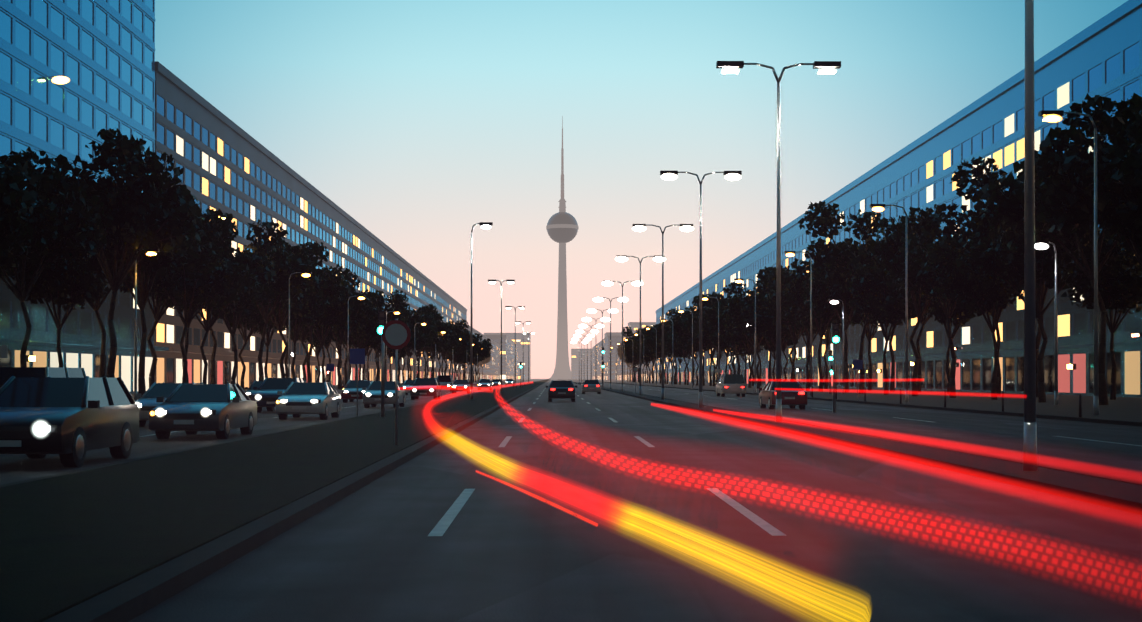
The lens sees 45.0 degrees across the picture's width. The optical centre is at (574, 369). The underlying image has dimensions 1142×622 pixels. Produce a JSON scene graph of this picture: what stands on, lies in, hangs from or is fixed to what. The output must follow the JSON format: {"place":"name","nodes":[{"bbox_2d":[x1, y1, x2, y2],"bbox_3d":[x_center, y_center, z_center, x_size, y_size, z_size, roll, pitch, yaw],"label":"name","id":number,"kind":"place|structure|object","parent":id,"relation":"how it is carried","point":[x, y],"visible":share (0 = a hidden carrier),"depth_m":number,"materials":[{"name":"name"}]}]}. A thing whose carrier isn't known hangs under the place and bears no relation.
{"place":"outdoors","nodes":[
{"label":"outdoors","id":0,"kind":"place"},
{"bbox_2d":[0,379,1141,621],"bbox_3d":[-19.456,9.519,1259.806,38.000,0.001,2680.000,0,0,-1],"label":"road","id":1,"kind":"structure","parent":0,"point":[580,509],"depth_m":14.81,"materials":[{"name":"asphalt"}]},
{"bbox_2d":[0,367,85,387],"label":"oncoming car","id":2,"kind":"object","parent":1,"relation":"on","point":[6,373],"depth_m":42.74,"materials":[{"name":"grey paint"}]},
{"bbox_2d":[0,376,138,466],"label":"oncoming car","id":3,"kind":"object","parent":1,"relation":"on","point":[70,421],"depth_m":25.39,"materials":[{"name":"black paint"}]},
{"bbox_2d":[135,382,202,426],"bbox_3d":[-13.543,1.166,46.730,2.200,1.469,4.717,0,0,-1],"label":"oncoming car","id":4,"kind":"object","parent":1,"relation":"on","point":[146,402],"depth_m":45.84,"materials":[{"name":"grey paint"}]},
{"bbox_2d":[149,383,256,438],"bbox_3d":[-10.108,1.110,37.783,2.200,1.469,4.717,0,0,-1],"label":"oncoming car","id":5,"kind":"object","parent":1,"relation":"on","point":[221,410],"depth_m":36.67,"materials":[{"name":"grey paint"}]},
{"bbox_2d":[0,379,550,621],"bbox_3d":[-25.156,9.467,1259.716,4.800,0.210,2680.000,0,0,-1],"label":"strip","id":6,"kind":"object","parent":1,"relation":"on","point":[126,541],"depth_m":15.68,"materials":[{"name":"plant"}]},
{"bbox_2d":[252,377,305,412],"bbox_3d":[-13.969,1.196,65.725,2.300,1.648,4.617,0,0,-1],"label":"oncoming car","id":7,"kind":"object","parent":1,"relation":"on","point":[265,395],"depth_m":64.79,"materials":[{"name":"black paint"}]},
{"bbox_2d":[275,382,340,419],"bbox_3d":[-10.536,1.217,54.778,2.200,1.469,4.717,0,0,-1],"label":"oncoming car","id":8,"kind":"object","parent":1,"relation":"on","point":[298,399],"depth_m":53.52,"materials":[{"name":"grey paint"}]},
{"bbox_2d":[341,380,371,402],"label":"oncoming car","id":9,"kind":"object","parent":1,"relation":"on","point":[349,391],"depth_m":90.18,"materials":[{"name":"red paint"}]},
{"bbox_2d":[362,381,405,407],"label":"oncoming car","id":10,"kind":"object","parent":1,"relation":"on","point":[372,394],"depth_m":74.48,"materials":[{"name":"grey paint"}]},
{"bbox_2d":[409,378,440,399],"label":"oncoming car","id":11,"kind":"object","parent":1,"relation":"on","point":[425,387],"depth_m":102.33,"materials":[{"name":"grey paint"}]},
{"bbox_2d":[437,375,453,391],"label":"oncoming car","id":12,"kind":"object","parent":1,"relation":"on","point":[445,381],"depth_m":166.33,"materials":[{"name":"grey paint"}]},
{"bbox_2d":[451,380,469,393],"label":"oncoming car","id":13,"kind":"object","parent":1,"relation":"on","point":[460,385],"depth_m":144.09,"materials":[{"name":"black paint"}]},
{"bbox_2d":[546,380,576,401],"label":"car","id":14,"kind":"object","parent":1,"relation":"on","point":[561,389],"depth_m":92.71,"materials":[{"name":"black paint"}]},
{"bbox_2d":[580,380,601,393],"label":"car","id":15,"kind":"object","parent":1,"relation":"on","point":[591,385],"depth_m":137.81,"materials":[{"name":"grey paint"}]},
{"bbox_2d":[139,383,1140,535],"bbox_3d":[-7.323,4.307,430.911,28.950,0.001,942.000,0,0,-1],"label":"road markings","id":16,"kind":"object","parent":1,"relation":"on","point":[440,528],"depth_m":17.05,"materials":[{"name":"paint"}]},
{"bbox_2d":[715,374,745,396],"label":"car","id":17,"kind":"object","parent":1,"relation":"on","point":[731,384],"depth_m":117.85,"materials":[{"name":"grey paint"}]},
{"bbox_2d":[758,381,806,408],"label":"car","id":18,"kind":"object","parent":1,"relation":"on","point":[793,394],"depth_m":70.65,"materials":[{"name":"red paint"}]},
{"bbox_2d":[131,379,1141,514],"bbox_3d":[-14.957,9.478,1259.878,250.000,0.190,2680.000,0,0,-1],"label":"pavement","id":19,"kind":"structure","parent":0,"point":[1123,411],"depth_m":47.12,"materials":[{"name":"concrete"}]},
{"bbox_2d":[0,154,43,256],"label":"tree","id":20,"kind":"object","parent":19,"relation":"on","point":[13,197],"depth_m":66.19,"materials":[{"name":"black plant"}]},
{"bbox_2d":[0,147,106,366],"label":"tree","id":21,"kind":"object","parent":19,"relation":"on","point":[73,236],"depth_m":75.37,"materials":[{"name":"black plant"}]},
{"bbox_2d":[4,250,109,367],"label":"tree","id":22,"kind":"object","parent":19,"relation":"on","point":[60,280],"depth_m":95.97,"materials":[{"name":"black plant"}]},
{"bbox_2d":[67,258,111,377],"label":"tree","id":23,"kind":"object","parent":19,"relation":"on","point":[96,305],"depth_m":107.36,"materials":[{"name":"black plant"}]},
{"bbox_2d":[31,128,201,377],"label":"tree","id":24,"kind":"object","parent":19,"relation":"on","point":[164,224],"depth_m":86.23,"materials":[{"name":"black plant"}]},
{"bbox_2d":[85,174,206,398],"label":"tree","id":25,"kind":"object","parent":19,"relation":"on","point":[160,261],"depth_m":94.59,"materials":[{"name":"black plant"}]},
{"bbox_2d":[119,236,216,387],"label":"tree","id":26,"kind":"object","parent":19,"relation":"on","point":[157,313],"depth_m":118.89,"materials":[{"name":"black plant"}]},
{"bbox_2d":[149,239,215,382],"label":"tree","id":27,"kind":"object","parent":19,"relation":"on","point":[186,336],"depth_m":132.30,"materials":[{"name":"black plant"}]},
{"bbox_2d":[127,208,257,382],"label":"tree","id":28,"kind":"object","parent":19,"relation":"on","point":[213,289],"depth_m":104.99,"materials":[{"name":"black plant"}]},
{"bbox_2d":[161,239,244,383],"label":"tree","id":29,"kind":"object","parent":19,"relation":"on","point":[213,379],"depth_m":142.52,"materials":[{"name":"black plant"}]},
{"bbox_2d":[156,239,262,383],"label":"tree","id":30,"kind":"object","parent":19,"relation":"on","point":[244,295],"depth_m":114.66,"materials":[{"name":"black plant"}]},
{"bbox_2d":[201,247,276,383],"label":"tree","id":31,"kind":"object","parent":19,"relation":"on","point":[264,273],"depth_m":123.75,"materials":[{"name":"black plant"}]},
{"bbox_2d":[226,303,269,390],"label":"tree","id":32,"kind":"object","parent":19,"relation":"on","point":[252,317],"depth_m":155.37,"materials":[{"name":"black plant"}]},
{"bbox_2d":[202,212,320,380],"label":"tree","id":33,"kind":"object","parent":19,"relation":"on","point":[300,284],"depth_m":132.72,"materials":[{"name":"black plant"}]},
{"bbox_2d":[241,242,296,377],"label":"tree","id":34,"kind":"object","parent":19,"relation":"on","point":[252,246],"depth_m":179.18,"materials":[{"name":"black plant"}]},
{"bbox_2d":[247,319,292,377],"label":"tree","id":35,"kind":"object","parent":19,"relation":"on","point":[270,326],"depth_m":168.05,"materials":[{"name":"black plant"}]},
{"bbox_2d":[248,240,328,377],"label":"tree","id":36,"kind":"object","parent":19,"relation":"on","point":[308,251],"depth_m":143.90,"materials":[{"name":"black plant"}]},
{"bbox_2d":[264,287,330,377],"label":"tree","id":37,"kind":"object","parent":19,"relation":"on","point":[309,311],"depth_m":150.56,"materials":[{"name":"black plant"}]},
{"bbox_2d":[255,238,349,381],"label":"tree","id":38,"kind":"object","parent":19,"relation":"on","point":[333,292],"depth_m":162.54,"materials":[{"name":"black plant"}]},
{"bbox_2d":[292,326,312,381],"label":"tree","id":39,"kind":"object","parent":19,"relation":"on","point":[302,338],"depth_m":191.81,"materials":[{"name":"black plant"}]},
{"bbox_2d":[287,326,336,381],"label":"tree","id":40,"kind":"object","parent":19,"relation":"on","point":[317,344],"depth_m":204.17,"materials":[{"name":"black plant"}]},
{"bbox_2d":[296,289,355,381],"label":"tree","id":41,"kind":"object","parent":19,"relation":"on","point":[337,314],"depth_m":171.89,"materials":[{"name":"black plant"}]},
{"bbox_2d":[318,280,377,388],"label":"tree","id":42,"kind":"object","parent":19,"relation":"on","point":[362,307],"depth_m":181.59,"materials":[{"name":"black plant"}]},
{"bbox_2d":[322,268,375,384],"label":"tree","id":43,"kind":"object","parent":19,"relation":"on","point":[357,284],"depth_m":191.14,"materials":[{"name":"black plant"}]},
{"bbox_2d":[334,311,380,379],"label":"tree","id":44,"kind":"object","parent":19,"relation":"on","point":[367,333],"depth_m":198.46,"materials":[{"name":"black plant"}]},
{"bbox_2d":[343,321,380,379],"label":"tree","id":45,"kind":"object","parent":19,"relation":"on","point":[368,343],"depth_m":210.00,"materials":[{"name":"black plant"}]},
{"bbox_2d":[369,289,408,380],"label":"tree","id":46,"kind":"object","parent":19,"relation":"on","point":[395,300],"depth_m":218.48,"materials":[{"name":"black plant"}]},
{"bbox_2d":[384,307,421,363],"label":"tree","id":47,"kind":"object","parent":19,"relation":"on","point":[417,332],"depth_m":248.13,"materials":[{"name":"black plant"}]},
{"bbox_2d":[384,303,425,381],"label":"tree","id":48,"kind":"object","parent":19,"relation":"on","point":[412,315],"depth_m":257.20,"materials":[{"name":"black plant"}]},
{"bbox_2d":[404,320,429,379],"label":"tree","id":49,"kind":"object","parent":19,"relation":"on","point":[422,340],"depth_m":268.25,"materials":[{"name":"black plant"}]},
{"bbox_2d":[406,313,434,379],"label":"tree","id":50,"kind":"object","parent":19,"relation":"on","point":[426,318],"depth_m":275.76,"materials":[{"name":"black plant"}]},
{"bbox_2d":[415,315,444,377],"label":"tree","id":51,"kind":"object","parent":19,"relation":"on","point":[435,336],"depth_m":287.40,"materials":[{"name":"black plant"}]},
{"bbox_2d":[417,304,448,377],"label":"tree","id":52,"kind":"object","parent":19,"relation":"on","point":[430,308],"depth_m":305.30,"materials":[{"name":"black plant"}]},
{"bbox_2d":[424,325,449,377],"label":"tree","id":53,"kind":"object","parent":19,"relation":"on","point":[445,339],"depth_m":314.76,"materials":[{"name":"black plant"}]},
{"bbox_2d":[433,313,460,377],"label":"tree","id":54,"kind":"object","parent":19,"relation":"on","point":[453,341],"depth_m":333.00,"materials":[{"name":"black plant"}]},
{"bbox_2d":[440,322,465,374],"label":"tree","id":55,"kind":"object","parent":19,"relation":"on","point":[457,329],"depth_m":355.07,"materials":[{"name":"black plant"}]},
{"bbox_2d":[447,331,469,374],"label":"tree","id":56,"kind":"object","parent":19,"relation":"on","point":[465,345],"depth_m":379.93,"materials":[{"name":"black plant"}]},
{"bbox_2d":[464,329,484,379],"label":"tree","id":57,"kind":"object","parent":19,"relation":"on","point":[479,346],"depth_m":445.44,"materials":[{"name":"black plant"}]},
{"bbox_2d":[621,326,639,346],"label":"tree","id":58,"kind":"object","parent":19,"relation":"on","point":[629,332],"depth_m":473.59,"materials":[{"name":"black plant"}]},
{"bbox_2d":[635,345,652,382],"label":"tree","id":59,"kind":"object","parent":19,"relation":"on","point":[644,357],"depth_m":438.13,"materials":[{"name":"black plant"}]},
{"bbox_2d":[650,337,673,383],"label":"tree","id":60,"kind":"object","parent":19,"relation":"on","point":[659,348],"depth_m":352.01,"materials":[{"name":"black plant"}]},
{"bbox_2d":[650,306,696,383],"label":"tree","id":61,"kind":"object","parent":19,"relation":"on","point":[659,325],"depth_m":333.15,"materials":[{"name":"black plant"}]},
{"bbox_2d":[659,334,688,384],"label":"tree","id":62,"kind":"object","parent":19,"relation":"on","point":[666,337],"depth_m":312.36,"materials":[{"name":"black plant"}]},
{"bbox_2d":[665,345,691,384],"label":"tree","id":63,"kind":"object","parent":19,"relation":"on","point":[675,352],"depth_m":322.00,"materials":[{"name":"black plant"}]},
{"bbox_2d":[664,320,695,384],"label":"tree","id":64,"kind":"object","parent":19,"relation":"on","point":[667,329],"depth_m":292.09,"materials":[{"name":"black plant"}]},
{"bbox_2d":[672,332,709,384],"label":"tree","id":65,"kind":"object","parent":19,"relation":"on","point":[686,344],"depth_m":284.03,"materials":[{"name":"black plant"}]},
{"bbox_2d":[668,291,720,385],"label":"tree","id":66,"kind":"object","parent":19,"relation":"on","point":[678,326],"depth_m":275.37,"materials":[{"name":"black plant"}]},
{"bbox_2d":[691,333,714,385],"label":"tree","id":67,"kind":"object","parent":19,"relation":"on","point":[706,344],"depth_m":264.38,"materials":[{"name":"black plant"}]},
{"bbox_2d":[684,293,723,385],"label":"tree","id":68,"kind":"object","parent":19,"relation":"on","point":[708,301],"depth_m":255.25,"materials":[{"name":"black plant"}]},
{"bbox_2d":[696,302,722,382],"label":"tree","id":69,"kind":"object","parent":19,"relation":"on","point":[707,330],"depth_m":245.00,"materials":[{"name":"black plant"}]},
{"bbox_2d":[709,331,731,373],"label":"tree","id":70,"kind":"object","parent":19,"relation":"on","point":[713,336],"depth_m":236.15,"materials":[{"name":"black plant"}]},
{"bbox_2d":[715,324,751,373],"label":"tree","id":71,"kind":"object","parent":19,"relation":"on","point":[724,338],"depth_m":225.61,"materials":[{"name":"black plant"}]},
{"bbox_2d":[702,281,770,373],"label":"tree","id":72,"kind":"object","parent":19,"relation":"on","point":[712,316],"depth_m":219.76,"materials":[{"name":"black plant"}]},
{"bbox_2d":[722,322,765,387],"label":"tree","id":73,"kind":"object","parent":19,"relation":"on","point":[737,339],"depth_m":210.13,"materials":[{"name":"black plant"}]},
{"bbox_2d":[728,344,763,385],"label":"tree","id":74,"kind":"object","parent":19,"relation":"on","point":[744,351],"depth_m":274.40,"materials":[{"name":"black plant"}]},
{"bbox_2d":[722,295,770,388],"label":"tree","id":75,"kind":"object","parent":19,"relation":"on","point":[739,329],"depth_m":197.98,"materials":[{"name":"black plant"}]},
{"bbox_2d":[723,265,786,380],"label":"tree","id":76,"kind":"object","parent":19,"relation":"on","point":[738,304],"depth_m":191.11,"materials":[{"name":"black plant"}]},
{"bbox_2d":[738,303,802,375],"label":"tree","id":77,"kind":"object","parent":19,"relation":"on","point":[765,327],"depth_m":180.54,"materials":[{"name":"black plant"}]},
{"bbox_2d":[761,334,798,380],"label":"tree","id":78,"kind":"object","parent":19,"relation":"on","point":[772,347],"depth_m":237.34,"materials":[{"name":"black plant"}]},
{"bbox_2d":[761,282,813,380],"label":"tree","id":79,"kind":"object","parent":19,"relation":"on","point":[784,322],"depth_m":171.58,"materials":[{"name":"black plant"}]},
{"bbox_2d":[764,268,848,390],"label":"tree","id":80,"kind":"object","parent":19,"relation":"on","point":[800,318],"depth_m":159.49,"materials":[{"name":"black plant"}]},
{"bbox_2d":[785,258,853,391],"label":"tree","id":81,"kind":"object","parent":19,"relation":"on","point":[821,313],"depth_m":152.17,"materials":[{"name":"black plant"}]},
{"bbox_2d":[801,237,854,392],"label":"tree","id":82,"kind":"object","parent":19,"relation":"on","point":[823,292],"depth_m":142.72,"materials":[{"name":"black plant"}]},
{"bbox_2d":[804,319,862,388],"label":"tree","id":83,"kind":"object","parent":19,"relation":"on","point":[827,335],"depth_m":189.36,"materials":[{"name":"black plant"}]},
{"bbox_2d":[797,201,894,393],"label":"tree","id":84,"kind":"object","parent":19,"relation":"on","point":[852,259],"depth_m":131.74,"materials":[{"name":"black plant"}]},
{"bbox_2d":[846,309,891,390],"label":"tree","id":85,"kind":"object","parent":19,"relation":"on","point":[858,317],"depth_m":166.19,"materials":[{"name":"black plant"}]},
{"bbox_2d":[859,237,896,391],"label":"tree","id":86,"kind":"object","parent":19,"relation":"on","point":[892,382],"depth_m":153.07,"materials":[{"name":"black plant"}]},
{"bbox_2d":[848,263,935,394],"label":"tree","id":87,"kind":"object","parent":19,"relation":"on","point":[885,307],"depth_m":122.33,"materials":[{"name":"black plant"}]},
{"bbox_2d":[896,215,936,391],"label":"tree","id":88,"kind":"object","parent":19,"relation":"on","point":[924,319],"depth_m":143.57,"materials":[{"name":"black plant"}]},
{"bbox_2d":[869,206,972,395],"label":"tree","id":89,"kind":"object","parent":19,"relation":"on","point":[885,252],"depth_m":112.14,"materials":[{"name":"black plant"}]},
{"bbox_2d":[889,201,1001,397],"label":"tree","id":90,"kind":"object","parent":19,"relation":"on","point":[918,275],"depth_m":104.74,"materials":[{"name":"black plant"}]},
{"bbox_2d":[925,295,990,393],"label":"tree","id":91,"kind":"object","parent":19,"relation":"on","point":[961,315],"depth_m":130.20,"materials":[{"name":"black plant"}]},
{"bbox_2d":[923,231,1023,399],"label":"tree","id":92,"kind":"object","parent":19,"relation":"on","point":[980,293],"depth_m":94.11,"materials":[{"name":"black plant"}]},
{"bbox_2d":[961,235,1001,395],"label":"tree","id":93,"kind":"object","parent":19,"relation":"on","point":[998,381],"depth_m":117.22,"materials":[{"name":"black plant"}]},
{"bbox_2d":[950,156,1100,396],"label":"tree","id":94,"kind":"object","parent":19,"relation":"on","point":[976,225],"depth_m":108.25,"materials":[{"name":"black plant"}]},
{"bbox_2d":[955,229,1124,402],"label":"tree","id":95,"kind":"object","parent":19,"relation":"on","point":[1000,262],"depth_m":82.98,"materials":[{"name":"black plant"}]},
{"bbox_2d":[974,93,1141,404],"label":"tree","id":96,"kind":"object","parent":19,"relation":"on","point":[1009,205],"depth_m":76.28,"materials":[{"name":"black plant"}]},
{"bbox_2d":[1020,111,1141,267],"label":"tree","id":97,"kind":"object","parent":19,"relation":"on","point":[1119,209],"depth_m":67.83,"materials":[{"name":"black plant"}]},
{"bbox_2d":[1060,234,1141,399],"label":"tree","id":98,"kind":"object","parent":19,"relation":"on","point":[1115,288],"depth_m":94.29,"materials":[{"name":"black plant"}]},
{"bbox_2d":[155,0,1127,378],"label":"sky","id":99,"kind":"structure","parent":0,"point":[425,122],"materials":[{"name":"blue"}]},
{"bbox_2d":[654,374,1141,621],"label":"trail","id":100,"kind":"object","parent":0,"point":[1109,514],"visible":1,"depth_m":2.58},
{"label":"ground","id":101,"kind":"structure","parent":0,"visible":0},
{"bbox_2d":[0,0,168,393],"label":"building","id":102,"kind":"structure","parent":101,"relation":"on","point":[100,54],"depth_m":115.72,"materials":[{"name":"blue glass"}]},
{"bbox_2d":[154,61,468,389],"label":"building","id":103,"kind":"structure","parent":101,"relation":"on","point":[229,166],"depth_m":183.93,"materials":[{"name":"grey glass"}]},
{"bbox_2d":[467,324,500,380],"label":"building","id":104,"kind":"structure","parent":101,"relation":"on","point":[491,369],"depth_m":944.24,"materials":[{"name":"grey glass"}]},
{"bbox_2d":[485,335,518,379],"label":"building","id":105,"kind":"structure","parent":101,"relation":"on","point":[508,357],"depth_m":1157.99,"materials":[{"name":"grey glass"}]},
{"bbox_2d":[484,333,530,378],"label":"building","id":106,"kind":"structure","parent":101,"relation":"on","point":[522,341],"depth_m":1799.35,"materials":[{"name":"grey glass"}]},
{"bbox_2d":[546,116,578,378],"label":"television tower","id":107,"kind":"structure","parent":101,"relation":"on","point":[562,227],"depth_m":1918.82,"materials":[{"name":"concrete"}]},
{"bbox_2d":[0,0,1141,470],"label":"street lamps","id":108,"kind":"object","parent":101,"relation":"on","point":[396,334],"depth_m":52.24,"materials":[{"name":"silver metal"}]},
{"bbox_2d":[29,70,1138,373],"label":"street lamp lights","id":109,"kind":"object","parent":108,"relation":"on","point":[31,358],"depth_m":87.48},
{"bbox_2d":[571,349,591,378],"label":"building","id":110,"kind":"structure","parent":101,"relation":"on","point":[575,361],"depth_m":1830.50,"materials":[{"name":"grey concrete"}]},
{"bbox_2d":[592,336,631,379],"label":"building","id":111,"kind":"structure","parent":101,"relation":"on","point":[597,361],"depth_m":1125.46,"materials":[{"name":"grey glass"}]},
{"bbox_2d":[614,344,655,380],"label":"building","id":112,"kind":"structure","parent":101,"relation":"on","point":[618,374],"depth_m":880.23,"materials":[{"name":"grey concrete"}]},
{"bbox_2d":[628,322,655,331],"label":"building","id":113,"kind":"structure","parent":101,"relation":"on","point":[634,326],"depth_m":1701.86,"materials":[{"name":"grey glass"}]},
{"bbox_2d":[654,0,1141,397],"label":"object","id":114,"kind":"structure","parent":101,"relation":"on","point":[1102,57],"depth_m":145.08,"materials":[{"name":"blue glass"}]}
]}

